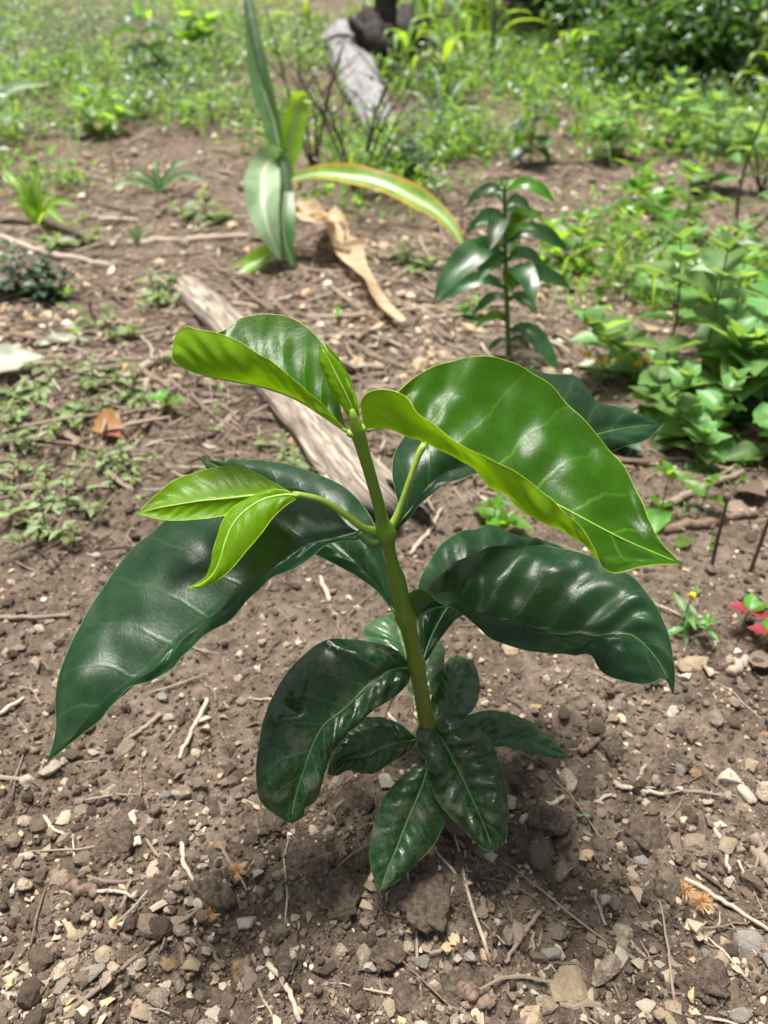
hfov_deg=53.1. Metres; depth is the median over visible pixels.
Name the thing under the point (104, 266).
twig
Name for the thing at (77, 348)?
twig
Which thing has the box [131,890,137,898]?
stone
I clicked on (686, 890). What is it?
seed burr
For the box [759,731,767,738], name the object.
stone
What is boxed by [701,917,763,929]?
twig
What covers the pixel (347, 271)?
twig
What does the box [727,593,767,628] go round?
red leaved weed
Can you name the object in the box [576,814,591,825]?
weed seedling
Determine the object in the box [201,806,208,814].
stone
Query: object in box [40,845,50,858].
stone
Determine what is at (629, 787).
twig
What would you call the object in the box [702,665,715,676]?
stone
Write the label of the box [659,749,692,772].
soil clod
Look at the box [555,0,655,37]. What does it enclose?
tree
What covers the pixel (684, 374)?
broadleaf weed
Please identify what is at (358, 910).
stone
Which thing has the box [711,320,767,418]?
broadleaf weed
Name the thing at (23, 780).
stone
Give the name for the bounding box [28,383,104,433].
herb
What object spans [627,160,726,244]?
broadleaf weed
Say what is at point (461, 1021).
stone
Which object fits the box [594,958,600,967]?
stone
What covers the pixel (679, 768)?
stone
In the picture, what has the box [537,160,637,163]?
twig
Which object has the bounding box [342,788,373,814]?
soil clod
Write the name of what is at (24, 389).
herb
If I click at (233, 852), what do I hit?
stone
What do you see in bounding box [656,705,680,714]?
stone
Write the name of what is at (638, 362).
flowering herb
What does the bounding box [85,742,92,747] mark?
stone
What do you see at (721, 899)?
twig
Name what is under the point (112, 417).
fallen leaf
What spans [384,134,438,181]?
dark herb
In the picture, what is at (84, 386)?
herb
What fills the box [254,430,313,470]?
herb
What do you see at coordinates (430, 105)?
grass tuft
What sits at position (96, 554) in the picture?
stone
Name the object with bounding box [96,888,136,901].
twig
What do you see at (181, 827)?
soil clod
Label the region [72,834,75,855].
twig
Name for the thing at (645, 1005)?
stone
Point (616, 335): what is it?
broadleaf weed
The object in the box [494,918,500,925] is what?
stone
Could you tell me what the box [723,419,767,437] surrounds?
twig
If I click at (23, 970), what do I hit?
stone
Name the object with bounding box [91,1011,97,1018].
stone
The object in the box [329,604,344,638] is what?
twig
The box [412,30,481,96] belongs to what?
maize plant
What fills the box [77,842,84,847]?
stone
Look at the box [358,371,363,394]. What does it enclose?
twig
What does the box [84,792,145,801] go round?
twig
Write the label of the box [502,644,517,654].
stone
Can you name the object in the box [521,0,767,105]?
bush
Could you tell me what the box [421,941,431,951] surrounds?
stone
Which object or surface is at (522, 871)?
stone
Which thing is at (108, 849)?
soil clod
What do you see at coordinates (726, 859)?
twig
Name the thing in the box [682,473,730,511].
weed seedling
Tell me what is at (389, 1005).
stone
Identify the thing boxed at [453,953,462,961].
stone
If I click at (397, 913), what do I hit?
stone
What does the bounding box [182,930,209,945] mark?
stone
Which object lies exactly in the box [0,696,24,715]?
twig
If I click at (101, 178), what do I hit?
twig
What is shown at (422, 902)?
soil clod
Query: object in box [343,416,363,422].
twig
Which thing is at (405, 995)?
soil clod
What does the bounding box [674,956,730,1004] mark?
soil clod
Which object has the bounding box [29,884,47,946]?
twig
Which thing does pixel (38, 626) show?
stone
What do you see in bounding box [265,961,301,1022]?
twig
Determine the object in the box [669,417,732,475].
broadleaf weed
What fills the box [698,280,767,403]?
broadleaf weed
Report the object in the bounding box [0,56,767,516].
straw mulch
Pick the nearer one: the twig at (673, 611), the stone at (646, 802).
the stone at (646, 802)
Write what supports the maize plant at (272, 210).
on the ground at (532, 684)
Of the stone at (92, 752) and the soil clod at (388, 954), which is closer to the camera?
the soil clod at (388, 954)
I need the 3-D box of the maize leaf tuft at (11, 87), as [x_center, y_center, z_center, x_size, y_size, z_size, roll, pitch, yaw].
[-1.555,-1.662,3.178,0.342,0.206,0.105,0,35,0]
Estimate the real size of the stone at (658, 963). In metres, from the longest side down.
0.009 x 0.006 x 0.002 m
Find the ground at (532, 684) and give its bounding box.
[0,0,767,1023]
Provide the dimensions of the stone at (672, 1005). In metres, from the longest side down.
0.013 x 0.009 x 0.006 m
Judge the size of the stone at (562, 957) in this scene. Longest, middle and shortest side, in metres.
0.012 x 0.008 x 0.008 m
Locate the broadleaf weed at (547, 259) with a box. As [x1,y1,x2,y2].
[538,245,570,284]
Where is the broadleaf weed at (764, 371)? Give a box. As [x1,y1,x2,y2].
[734,365,767,424]
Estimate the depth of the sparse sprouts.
1.16 m
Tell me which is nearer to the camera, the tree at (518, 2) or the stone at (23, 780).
the stone at (23, 780)
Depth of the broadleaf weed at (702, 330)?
1.40 m
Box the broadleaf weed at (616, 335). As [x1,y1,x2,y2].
[569,219,739,378]
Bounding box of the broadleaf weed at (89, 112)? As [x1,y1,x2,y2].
[64,83,135,136]
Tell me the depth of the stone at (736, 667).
0.83 m
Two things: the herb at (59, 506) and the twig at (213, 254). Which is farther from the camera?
the twig at (213, 254)
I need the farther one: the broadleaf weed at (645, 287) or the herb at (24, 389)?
the broadleaf weed at (645, 287)
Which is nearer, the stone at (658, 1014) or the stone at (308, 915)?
the stone at (658, 1014)
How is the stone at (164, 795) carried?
on the ground at (532, 684)
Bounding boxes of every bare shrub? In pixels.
[166,414,219,449]
[234,386,272,409]
[242,0,355,166]
[277,31,439,195]
[418,155,507,241]
[722,89,767,191]
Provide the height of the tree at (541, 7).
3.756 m
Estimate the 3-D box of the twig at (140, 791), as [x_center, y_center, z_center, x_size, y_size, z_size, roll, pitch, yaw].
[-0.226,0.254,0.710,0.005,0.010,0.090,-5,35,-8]
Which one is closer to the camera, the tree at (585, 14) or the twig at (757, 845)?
the twig at (757, 845)
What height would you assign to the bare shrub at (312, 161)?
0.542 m
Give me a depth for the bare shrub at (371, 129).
2.48 m
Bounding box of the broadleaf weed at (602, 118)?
[583,90,646,159]
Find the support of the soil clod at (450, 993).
on the ground at (532, 684)
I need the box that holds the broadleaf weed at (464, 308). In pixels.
[451,295,488,324]
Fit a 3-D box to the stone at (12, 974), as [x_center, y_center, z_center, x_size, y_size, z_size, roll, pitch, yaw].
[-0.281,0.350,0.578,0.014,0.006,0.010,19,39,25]
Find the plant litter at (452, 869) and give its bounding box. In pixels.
[0,383,767,1023]
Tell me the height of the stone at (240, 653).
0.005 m
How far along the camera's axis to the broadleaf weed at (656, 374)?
1.27 m
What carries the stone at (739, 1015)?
on the ground at (532, 684)
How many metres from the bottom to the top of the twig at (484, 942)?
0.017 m
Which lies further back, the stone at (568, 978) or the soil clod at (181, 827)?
the soil clod at (181, 827)
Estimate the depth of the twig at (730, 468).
1.16 m
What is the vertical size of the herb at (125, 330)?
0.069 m
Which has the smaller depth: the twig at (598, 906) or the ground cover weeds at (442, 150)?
the twig at (598, 906)
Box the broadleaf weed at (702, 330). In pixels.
[673,250,766,363]
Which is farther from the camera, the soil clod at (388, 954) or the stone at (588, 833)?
the stone at (588, 833)
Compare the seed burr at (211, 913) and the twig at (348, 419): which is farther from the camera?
the twig at (348, 419)
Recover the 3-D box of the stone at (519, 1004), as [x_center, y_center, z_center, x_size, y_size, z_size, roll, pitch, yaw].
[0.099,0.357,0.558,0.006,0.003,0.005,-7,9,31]
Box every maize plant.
[222,0,463,320]
[269,0,313,37]
[346,0,435,11]
[383,14,436,70]
[405,0,451,37]
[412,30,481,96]
[433,0,494,68]
[445,0,548,73]
[453,0,508,43]
[541,29,607,95]
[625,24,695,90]
[732,10,767,112]
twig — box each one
[0,215,84,237]
[0,233,116,267]
[0,613,69,619]
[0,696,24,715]
[8,953,78,1020]
[9,328,121,361]
[10,254,186,282]
[10,442,32,510]
[10,577,42,581]
[12,728,39,798]
[24,845,133,851]
[28,682,41,705]
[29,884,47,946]
[30,700,51,704]
[37,437,136,458]
[43,814,65,833]
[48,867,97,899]
[52,321,82,360]
[56,382,172,396]
[57,907,201,1020]
[72,168,115,184]
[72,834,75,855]
[73,228,140,252]
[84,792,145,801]
[90,294,224,298]
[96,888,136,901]
[111,351,171,388]
[126,233,248,246]
[126,387,192,444]
[128,712,161,738]
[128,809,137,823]
[134,756,143,815]
[161,203,235,214]
[178,697,208,759]
[178,943,185,975]
[179,841,192,881]
[188,222,251,233]
[188,250,221,256]
[190,392,256,440]
[199,926,224,968]
[208,258,327,349]
[236,438,302,450]
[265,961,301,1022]
[268,260,276,305]
[281,264,460,299]
[283,830,288,922]
[298,301,365,358]
[298,318,319,323]
[306,305,453,320]
[318,575,331,603]
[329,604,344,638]
[330,286,410,345]
[330,982,390,994]
[343,267,439,275]
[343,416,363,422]
[344,589,374,619]
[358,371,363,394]
[375,236,449,261]
[402,961,478,1023]
[406,871,423,995]
[408,507,442,555]
[454,835,491,962]
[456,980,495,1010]
[461,300,516,333]
[497,857,609,943]
[504,909,541,963]
[518,794,565,824]
[522,752,614,850]
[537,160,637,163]
[578,736,600,755]
[590,346,653,387]
[592,891,606,925]
[615,783,666,795]
[634,448,736,471]
[651,469,744,508]
[655,603,680,615]
[659,900,675,999]
[661,510,758,534]
[679,773,705,785]
[683,876,767,930]
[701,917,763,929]
[703,442,765,481]
[703,930,747,980]
[711,680,755,714]
[713,827,731,873]
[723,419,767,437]
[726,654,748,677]
[737,860,743,873]
[747,832,767,876]
[757,987,767,997]
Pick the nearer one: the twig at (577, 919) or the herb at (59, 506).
the twig at (577, 919)
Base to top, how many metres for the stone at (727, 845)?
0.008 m
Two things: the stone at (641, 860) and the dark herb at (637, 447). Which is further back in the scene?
the dark herb at (637, 447)
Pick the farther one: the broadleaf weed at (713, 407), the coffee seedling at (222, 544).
the broadleaf weed at (713, 407)
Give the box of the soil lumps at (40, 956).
[0,322,767,1023]
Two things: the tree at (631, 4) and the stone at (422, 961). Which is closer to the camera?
the stone at (422, 961)
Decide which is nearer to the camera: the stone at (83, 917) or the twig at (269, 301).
the stone at (83, 917)
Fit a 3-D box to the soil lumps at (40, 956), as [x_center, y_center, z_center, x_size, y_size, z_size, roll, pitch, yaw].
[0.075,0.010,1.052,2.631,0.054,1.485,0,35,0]
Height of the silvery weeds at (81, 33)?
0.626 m
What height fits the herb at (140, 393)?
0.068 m
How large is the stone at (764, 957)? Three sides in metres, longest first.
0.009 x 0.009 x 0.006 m
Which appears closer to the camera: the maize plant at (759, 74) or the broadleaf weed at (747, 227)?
the broadleaf weed at (747, 227)
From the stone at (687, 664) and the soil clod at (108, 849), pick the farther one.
the stone at (687, 664)
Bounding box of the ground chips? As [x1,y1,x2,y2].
[0,14,767,386]
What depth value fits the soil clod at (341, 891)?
0.60 m
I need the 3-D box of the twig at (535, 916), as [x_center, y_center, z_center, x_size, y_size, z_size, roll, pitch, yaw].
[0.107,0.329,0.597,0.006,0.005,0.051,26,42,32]
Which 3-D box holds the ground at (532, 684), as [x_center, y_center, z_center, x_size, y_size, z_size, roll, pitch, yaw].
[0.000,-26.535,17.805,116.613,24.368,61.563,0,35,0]
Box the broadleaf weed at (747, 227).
[708,76,767,245]
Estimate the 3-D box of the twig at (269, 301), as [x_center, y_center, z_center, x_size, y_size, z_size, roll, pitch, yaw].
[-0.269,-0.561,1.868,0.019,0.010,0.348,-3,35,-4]
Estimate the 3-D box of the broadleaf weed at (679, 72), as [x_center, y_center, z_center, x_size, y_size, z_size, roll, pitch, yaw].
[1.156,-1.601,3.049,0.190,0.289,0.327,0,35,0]
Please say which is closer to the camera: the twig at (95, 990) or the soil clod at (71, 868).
the twig at (95, 990)
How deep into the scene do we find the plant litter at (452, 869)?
0.64 m
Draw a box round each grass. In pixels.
[0,0,767,322]
[389,0,763,159]
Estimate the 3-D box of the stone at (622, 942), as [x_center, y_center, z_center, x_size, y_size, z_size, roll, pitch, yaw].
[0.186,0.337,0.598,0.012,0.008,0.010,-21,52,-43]
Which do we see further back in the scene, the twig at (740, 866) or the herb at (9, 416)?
the herb at (9, 416)
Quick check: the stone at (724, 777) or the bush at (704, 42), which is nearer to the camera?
the stone at (724, 777)
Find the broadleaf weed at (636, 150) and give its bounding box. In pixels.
[610,144,662,212]
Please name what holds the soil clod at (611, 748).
on the ground at (532, 684)
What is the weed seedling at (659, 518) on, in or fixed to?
on the ground at (532, 684)
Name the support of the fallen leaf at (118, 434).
on the ground at (532, 684)
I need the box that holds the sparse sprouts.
[0,187,767,551]
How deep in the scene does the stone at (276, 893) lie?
0.61 m
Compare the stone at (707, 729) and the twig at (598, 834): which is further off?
the stone at (707, 729)
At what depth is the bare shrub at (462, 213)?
2.10 m
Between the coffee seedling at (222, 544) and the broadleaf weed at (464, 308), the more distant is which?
the broadleaf weed at (464, 308)
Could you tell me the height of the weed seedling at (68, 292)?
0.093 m
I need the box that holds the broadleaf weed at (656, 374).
[628,348,679,431]
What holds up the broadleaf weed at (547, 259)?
on the ground at (532, 684)
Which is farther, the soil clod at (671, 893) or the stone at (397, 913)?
the soil clod at (671, 893)
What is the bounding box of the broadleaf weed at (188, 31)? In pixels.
[169,0,225,64]
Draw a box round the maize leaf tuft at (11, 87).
[0,81,46,121]
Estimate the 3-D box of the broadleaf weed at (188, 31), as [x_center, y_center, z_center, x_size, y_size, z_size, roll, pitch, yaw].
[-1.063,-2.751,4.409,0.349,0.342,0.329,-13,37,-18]
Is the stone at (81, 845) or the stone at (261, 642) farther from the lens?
the stone at (261, 642)
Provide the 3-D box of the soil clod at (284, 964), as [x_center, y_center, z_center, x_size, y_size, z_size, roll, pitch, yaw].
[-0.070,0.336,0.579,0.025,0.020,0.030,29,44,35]
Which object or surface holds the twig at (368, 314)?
on the ground at (532, 684)
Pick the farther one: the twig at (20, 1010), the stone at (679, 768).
the stone at (679, 768)
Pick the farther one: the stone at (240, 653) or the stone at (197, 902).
the stone at (240, 653)
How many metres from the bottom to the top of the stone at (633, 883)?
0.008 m
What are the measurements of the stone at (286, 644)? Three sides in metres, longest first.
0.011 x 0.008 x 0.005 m
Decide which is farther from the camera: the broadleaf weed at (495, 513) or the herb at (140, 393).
the herb at (140, 393)
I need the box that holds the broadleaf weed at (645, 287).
[626,269,672,306]
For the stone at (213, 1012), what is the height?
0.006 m
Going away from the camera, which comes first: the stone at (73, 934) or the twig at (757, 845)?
the stone at (73, 934)
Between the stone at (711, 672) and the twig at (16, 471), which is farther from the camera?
the twig at (16, 471)
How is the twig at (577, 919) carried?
on the ground at (532, 684)
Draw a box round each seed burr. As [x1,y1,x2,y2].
[204,906,220,920]
[227,860,248,881]
[228,958,242,976]
[679,877,697,900]
[689,889,715,915]
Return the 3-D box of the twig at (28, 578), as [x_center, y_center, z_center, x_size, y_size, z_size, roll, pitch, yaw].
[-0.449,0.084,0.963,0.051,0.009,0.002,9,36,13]
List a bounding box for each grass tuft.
[2,168,76,224]
[72,83,140,112]
[103,160,210,194]
[126,221,151,245]
[400,71,483,124]
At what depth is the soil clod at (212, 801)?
0.69 m
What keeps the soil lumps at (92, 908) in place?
on the ground at (532, 684)
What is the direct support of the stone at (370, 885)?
on the ground at (532, 684)
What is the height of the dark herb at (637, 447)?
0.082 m
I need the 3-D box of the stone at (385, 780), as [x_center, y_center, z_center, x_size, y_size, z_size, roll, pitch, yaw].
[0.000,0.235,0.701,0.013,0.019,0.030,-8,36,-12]
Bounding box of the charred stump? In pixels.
[318,0,449,78]
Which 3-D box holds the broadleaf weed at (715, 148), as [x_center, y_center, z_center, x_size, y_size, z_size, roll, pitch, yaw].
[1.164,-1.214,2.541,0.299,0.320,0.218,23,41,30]
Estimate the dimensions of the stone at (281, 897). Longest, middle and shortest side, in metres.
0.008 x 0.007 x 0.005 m
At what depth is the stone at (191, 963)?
0.58 m
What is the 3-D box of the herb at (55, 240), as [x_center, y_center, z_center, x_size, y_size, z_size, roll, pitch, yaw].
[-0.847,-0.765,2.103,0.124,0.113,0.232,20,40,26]
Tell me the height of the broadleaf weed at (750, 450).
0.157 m
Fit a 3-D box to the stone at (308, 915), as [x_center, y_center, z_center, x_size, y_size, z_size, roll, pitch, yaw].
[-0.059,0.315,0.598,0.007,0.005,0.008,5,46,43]
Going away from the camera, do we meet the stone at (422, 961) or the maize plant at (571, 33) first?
the stone at (422, 961)
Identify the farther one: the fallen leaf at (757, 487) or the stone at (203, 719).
the fallen leaf at (757, 487)
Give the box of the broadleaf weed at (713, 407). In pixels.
[649,366,752,462]
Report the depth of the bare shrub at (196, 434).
1.22 m
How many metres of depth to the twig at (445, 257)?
2.09 m
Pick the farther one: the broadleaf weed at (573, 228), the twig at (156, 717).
the broadleaf weed at (573, 228)
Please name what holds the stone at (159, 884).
on the ground at (532, 684)
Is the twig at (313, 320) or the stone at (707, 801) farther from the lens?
the twig at (313, 320)
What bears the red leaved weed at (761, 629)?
on the ground at (532, 684)
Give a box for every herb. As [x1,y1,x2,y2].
[0,238,59,299]
[0,358,68,401]
[0,398,54,454]
[0,453,51,496]
[0,483,81,544]
[12,460,112,517]
[14,260,74,306]
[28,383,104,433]
[32,211,104,251]
[70,355,126,392]
[78,304,141,339]
[83,438,160,485]
[91,363,167,409]
[135,267,183,310]
[158,352,176,364]
[167,186,236,226]
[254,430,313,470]
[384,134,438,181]
[391,238,441,273]
[582,351,613,387]
[612,406,643,455]
[616,355,649,387]
[667,585,720,647]
[724,394,767,427]
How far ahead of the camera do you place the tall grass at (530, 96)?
3.79 m
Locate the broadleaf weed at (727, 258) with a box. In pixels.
[659,225,767,394]
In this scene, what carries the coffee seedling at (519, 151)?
on the ground at (532, 684)
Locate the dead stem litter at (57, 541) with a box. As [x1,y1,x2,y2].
[0,292,381,575]
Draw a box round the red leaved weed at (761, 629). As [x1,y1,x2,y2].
[747,617,767,649]
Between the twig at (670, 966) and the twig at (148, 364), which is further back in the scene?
the twig at (148, 364)
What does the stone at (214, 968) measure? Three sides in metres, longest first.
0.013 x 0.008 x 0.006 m
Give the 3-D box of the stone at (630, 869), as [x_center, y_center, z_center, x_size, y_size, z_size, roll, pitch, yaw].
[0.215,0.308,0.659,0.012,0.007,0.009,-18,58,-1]
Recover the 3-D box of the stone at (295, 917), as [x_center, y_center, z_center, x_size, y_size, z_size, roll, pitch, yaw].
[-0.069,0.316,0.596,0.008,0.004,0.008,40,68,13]
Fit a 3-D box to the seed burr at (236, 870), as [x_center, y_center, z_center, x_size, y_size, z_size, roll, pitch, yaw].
[-0.121,0.292,0.627,0.021,0.011,0.020,-23,41,-29]
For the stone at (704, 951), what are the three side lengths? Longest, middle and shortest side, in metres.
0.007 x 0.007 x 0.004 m
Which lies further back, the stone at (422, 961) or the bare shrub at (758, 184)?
the bare shrub at (758, 184)
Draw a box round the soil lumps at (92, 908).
[0,242,767,1023]
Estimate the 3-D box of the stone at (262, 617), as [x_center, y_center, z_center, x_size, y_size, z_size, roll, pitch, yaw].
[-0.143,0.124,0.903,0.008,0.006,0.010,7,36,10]
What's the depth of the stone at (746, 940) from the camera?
0.60 m
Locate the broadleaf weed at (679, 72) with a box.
[645,65,702,143]
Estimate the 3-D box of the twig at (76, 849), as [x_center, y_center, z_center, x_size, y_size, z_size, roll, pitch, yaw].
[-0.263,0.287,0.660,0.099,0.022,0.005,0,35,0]
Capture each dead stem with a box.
[710,492,731,566]
[748,519,767,572]
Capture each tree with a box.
[473,0,613,31]
[531,0,566,31]
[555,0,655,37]
[611,0,645,29]
[622,0,767,61]
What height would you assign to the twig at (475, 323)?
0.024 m
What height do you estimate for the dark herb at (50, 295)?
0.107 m
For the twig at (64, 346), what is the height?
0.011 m
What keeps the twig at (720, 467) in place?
on the ground at (532, 684)
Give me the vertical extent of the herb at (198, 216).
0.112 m
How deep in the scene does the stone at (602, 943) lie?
0.59 m
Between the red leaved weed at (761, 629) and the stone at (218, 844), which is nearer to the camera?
the stone at (218, 844)
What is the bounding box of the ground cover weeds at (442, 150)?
[0,0,767,326]
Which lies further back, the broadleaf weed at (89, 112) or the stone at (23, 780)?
the broadleaf weed at (89, 112)
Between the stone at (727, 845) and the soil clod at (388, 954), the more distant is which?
the stone at (727, 845)
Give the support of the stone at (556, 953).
on the ground at (532, 684)
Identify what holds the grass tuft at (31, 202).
on the ground at (532, 684)
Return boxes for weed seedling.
[55,283,91,324]
[69,327,83,355]
[143,390,187,411]
[333,302,353,322]
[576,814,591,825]
[646,460,690,532]
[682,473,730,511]
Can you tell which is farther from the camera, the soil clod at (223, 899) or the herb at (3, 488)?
the herb at (3, 488)
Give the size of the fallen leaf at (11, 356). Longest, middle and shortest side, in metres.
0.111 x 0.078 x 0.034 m
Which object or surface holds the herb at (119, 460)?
on the ground at (532, 684)
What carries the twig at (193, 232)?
on the ground at (532, 684)
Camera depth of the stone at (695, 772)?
0.72 m
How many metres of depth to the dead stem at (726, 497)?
0.94 m
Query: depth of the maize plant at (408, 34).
4.04 m
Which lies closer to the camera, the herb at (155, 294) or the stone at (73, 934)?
the stone at (73, 934)
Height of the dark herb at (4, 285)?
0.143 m
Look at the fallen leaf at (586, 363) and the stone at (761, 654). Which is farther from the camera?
the fallen leaf at (586, 363)
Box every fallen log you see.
[169,274,434,526]
[322,18,403,146]
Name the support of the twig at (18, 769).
on the ground at (532, 684)
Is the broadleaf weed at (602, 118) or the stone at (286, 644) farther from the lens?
the broadleaf weed at (602, 118)
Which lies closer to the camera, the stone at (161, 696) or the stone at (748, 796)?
the stone at (748, 796)
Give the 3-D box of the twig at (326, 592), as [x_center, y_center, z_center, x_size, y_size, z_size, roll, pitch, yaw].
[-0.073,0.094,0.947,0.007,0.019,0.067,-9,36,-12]
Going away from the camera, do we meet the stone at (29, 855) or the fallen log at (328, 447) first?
the stone at (29, 855)
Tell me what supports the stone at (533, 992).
on the ground at (532, 684)
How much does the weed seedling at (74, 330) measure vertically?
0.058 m
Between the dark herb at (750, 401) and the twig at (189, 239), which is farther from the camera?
the twig at (189, 239)
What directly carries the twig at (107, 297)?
on the ground at (532, 684)
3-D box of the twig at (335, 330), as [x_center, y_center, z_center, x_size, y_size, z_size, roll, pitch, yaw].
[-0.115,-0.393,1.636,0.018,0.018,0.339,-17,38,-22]
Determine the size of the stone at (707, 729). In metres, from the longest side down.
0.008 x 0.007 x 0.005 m
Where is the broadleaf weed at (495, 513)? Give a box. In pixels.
[474,493,534,531]
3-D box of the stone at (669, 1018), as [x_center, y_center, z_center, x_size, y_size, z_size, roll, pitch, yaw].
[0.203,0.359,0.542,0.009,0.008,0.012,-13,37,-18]
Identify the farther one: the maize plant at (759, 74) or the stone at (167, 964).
the maize plant at (759, 74)
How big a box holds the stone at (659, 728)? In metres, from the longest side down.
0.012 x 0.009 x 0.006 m
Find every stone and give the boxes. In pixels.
[0,968,13,976]
[0,970,18,981]
[18,852,33,860]
[18,964,31,973]
[19,630,24,636]
[19,774,44,786]
[34,623,43,631]
[38,760,60,775]
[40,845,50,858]
[61,996,71,1004]
[67,926,84,940]
[74,796,84,804]
[74,963,105,988]
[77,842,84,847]
[81,914,91,921]
[84,864,90,872]
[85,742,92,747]
[87,749,99,755]
[89,552,101,558]
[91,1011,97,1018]
[95,945,114,962]
[128,795,134,802]
[130,998,151,1020]
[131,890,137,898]
[146,816,153,824]
[156,692,166,700]
[158,980,171,988]
[159,790,171,799]
[160,957,175,970]
[162,712,174,720]
[179,952,200,971]
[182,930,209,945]
[183,897,201,913]
[198,715,211,724]
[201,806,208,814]
[205,1005,220,1022]
[211,959,224,970]
[212,973,218,981]
[214,841,226,850]
[229,849,236,854]
[235,650,244,657]
[237,916,256,929]
[237,983,243,990]
[250,1005,256,1009]
[251,953,255,964]
[253,869,263,877]
[256,966,265,971]
[258,639,266,645]
[259,613,264,620]
[263,946,269,955]
[274,888,283,897]
[275,892,284,901]
[282,641,291,647]
[290,914,299,921]
[306,910,311,922]
[326,826,333,833]
[327,587,335,593]
[330,997,337,1007]
[353,604,361,611]
[355,905,360,914]
[362,962,376,972]
[364,879,376,890]
[378,770,393,787]
[383,997,395,1017]
[390,910,399,916]
[415,954,429,968]
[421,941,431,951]
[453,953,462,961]
[459,1013,464,1023]
[464,950,475,961]
[483,852,497,862]
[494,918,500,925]
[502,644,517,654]
[517,1001,523,1006]
[518,869,524,877]
[521,1005,540,1023]
[530,989,539,995]
[542,947,561,959]
[542,994,558,1012]
[548,978,565,1001]
[554,943,565,960]
[554,959,598,1023]
[584,830,591,836]
[594,775,603,779]
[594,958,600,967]
[597,939,606,949]
[599,894,610,905]
[608,713,619,720]
[614,946,628,968]
[616,936,628,948]
[627,864,637,872]
[629,879,642,889]
[633,855,647,864]
[635,998,656,1013]
[641,798,650,805]
[653,1009,664,1019]
[654,724,663,733]
[654,960,665,967]
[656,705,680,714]
[664,1000,681,1014]
[664,1011,676,1023]
[675,763,685,774]
[677,656,708,672]
[689,768,701,776]
[701,948,709,957]
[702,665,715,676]
[702,799,713,803]
[703,726,710,732]
[714,950,728,967]
[717,768,758,783]
[718,835,737,853]
[719,927,766,953]
[724,875,734,887]
[729,1007,752,1023]
[737,784,757,803]
[745,758,758,771]
[748,650,767,666]
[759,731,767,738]
[760,952,767,966]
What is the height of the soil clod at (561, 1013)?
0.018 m
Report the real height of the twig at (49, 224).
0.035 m
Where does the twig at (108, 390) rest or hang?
on the ground at (532, 684)
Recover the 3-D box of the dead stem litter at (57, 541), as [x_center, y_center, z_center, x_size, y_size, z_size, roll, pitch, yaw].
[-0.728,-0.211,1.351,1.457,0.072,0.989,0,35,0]
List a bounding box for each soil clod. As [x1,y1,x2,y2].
[29,812,46,834]
[58,860,82,879]
[89,830,133,872]
[105,804,139,836]
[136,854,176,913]
[163,814,205,845]
[190,870,236,913]
[205,796,225,811]
[252,806,287,838]
[272,930,307,982]
[315,866,362,923]
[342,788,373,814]
[370,933,406,972]
[386,872,452,934]
[390,973,425,1016]
[437,966,485,1011]
[526,799,573,835]
[544,1001,578,1023]
[572,773,595,801]
[596,737,626,765]
[615,814,667,858]
[653,873,681,909]
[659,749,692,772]
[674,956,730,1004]
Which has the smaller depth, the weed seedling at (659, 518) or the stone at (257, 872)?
the stone at (257, 872)
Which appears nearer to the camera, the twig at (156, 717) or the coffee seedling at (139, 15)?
the twig at (156, 717)
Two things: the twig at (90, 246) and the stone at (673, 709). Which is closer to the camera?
the stone at (673, 709)
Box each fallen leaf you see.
[0,342,44,370]
[39,332,87,344]
[92,408,123,432]
[100,432,124,438]
[288,435,298,445]
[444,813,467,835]
[574,360,603,367]
[673,535,692,546]
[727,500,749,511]
[735,480,765,495]
[745,480,767,489]
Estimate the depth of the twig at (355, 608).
0.92 m
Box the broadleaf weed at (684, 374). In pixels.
[646,361,740,451]
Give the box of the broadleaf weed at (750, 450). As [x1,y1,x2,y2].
[726,402,767,461]
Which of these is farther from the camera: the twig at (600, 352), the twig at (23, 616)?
the twig at (600, 352)
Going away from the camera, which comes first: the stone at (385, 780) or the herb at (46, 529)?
the stone at (385, 780)
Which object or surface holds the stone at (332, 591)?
on the ground at (532, 684)
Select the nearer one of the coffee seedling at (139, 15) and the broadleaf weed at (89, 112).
the broadleaf weed at (89, 112)
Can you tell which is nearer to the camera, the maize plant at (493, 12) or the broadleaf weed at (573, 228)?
the broadleaf weed at (573, 228)
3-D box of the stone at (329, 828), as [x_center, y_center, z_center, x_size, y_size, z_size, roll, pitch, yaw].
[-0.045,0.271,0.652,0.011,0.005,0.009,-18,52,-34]
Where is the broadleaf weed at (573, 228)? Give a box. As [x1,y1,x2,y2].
[539,208,607,274]
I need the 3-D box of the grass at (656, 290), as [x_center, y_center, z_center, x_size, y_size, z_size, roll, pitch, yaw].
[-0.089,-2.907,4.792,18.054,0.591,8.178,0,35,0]
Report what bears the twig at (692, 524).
on the ground at (532, 684)
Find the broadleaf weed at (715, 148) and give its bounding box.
[684,89,767,191]
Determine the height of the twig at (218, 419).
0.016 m
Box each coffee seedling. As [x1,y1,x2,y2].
[46,314,682,891]
[108,3,179,78]
[433,176,570,370]
[508,80,558,167]
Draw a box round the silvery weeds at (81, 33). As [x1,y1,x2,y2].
[0,0,767,154]
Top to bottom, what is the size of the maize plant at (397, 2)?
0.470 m
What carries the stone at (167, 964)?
on the ground at (532, 684)
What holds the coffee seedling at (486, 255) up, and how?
on the ground at (532, 684)

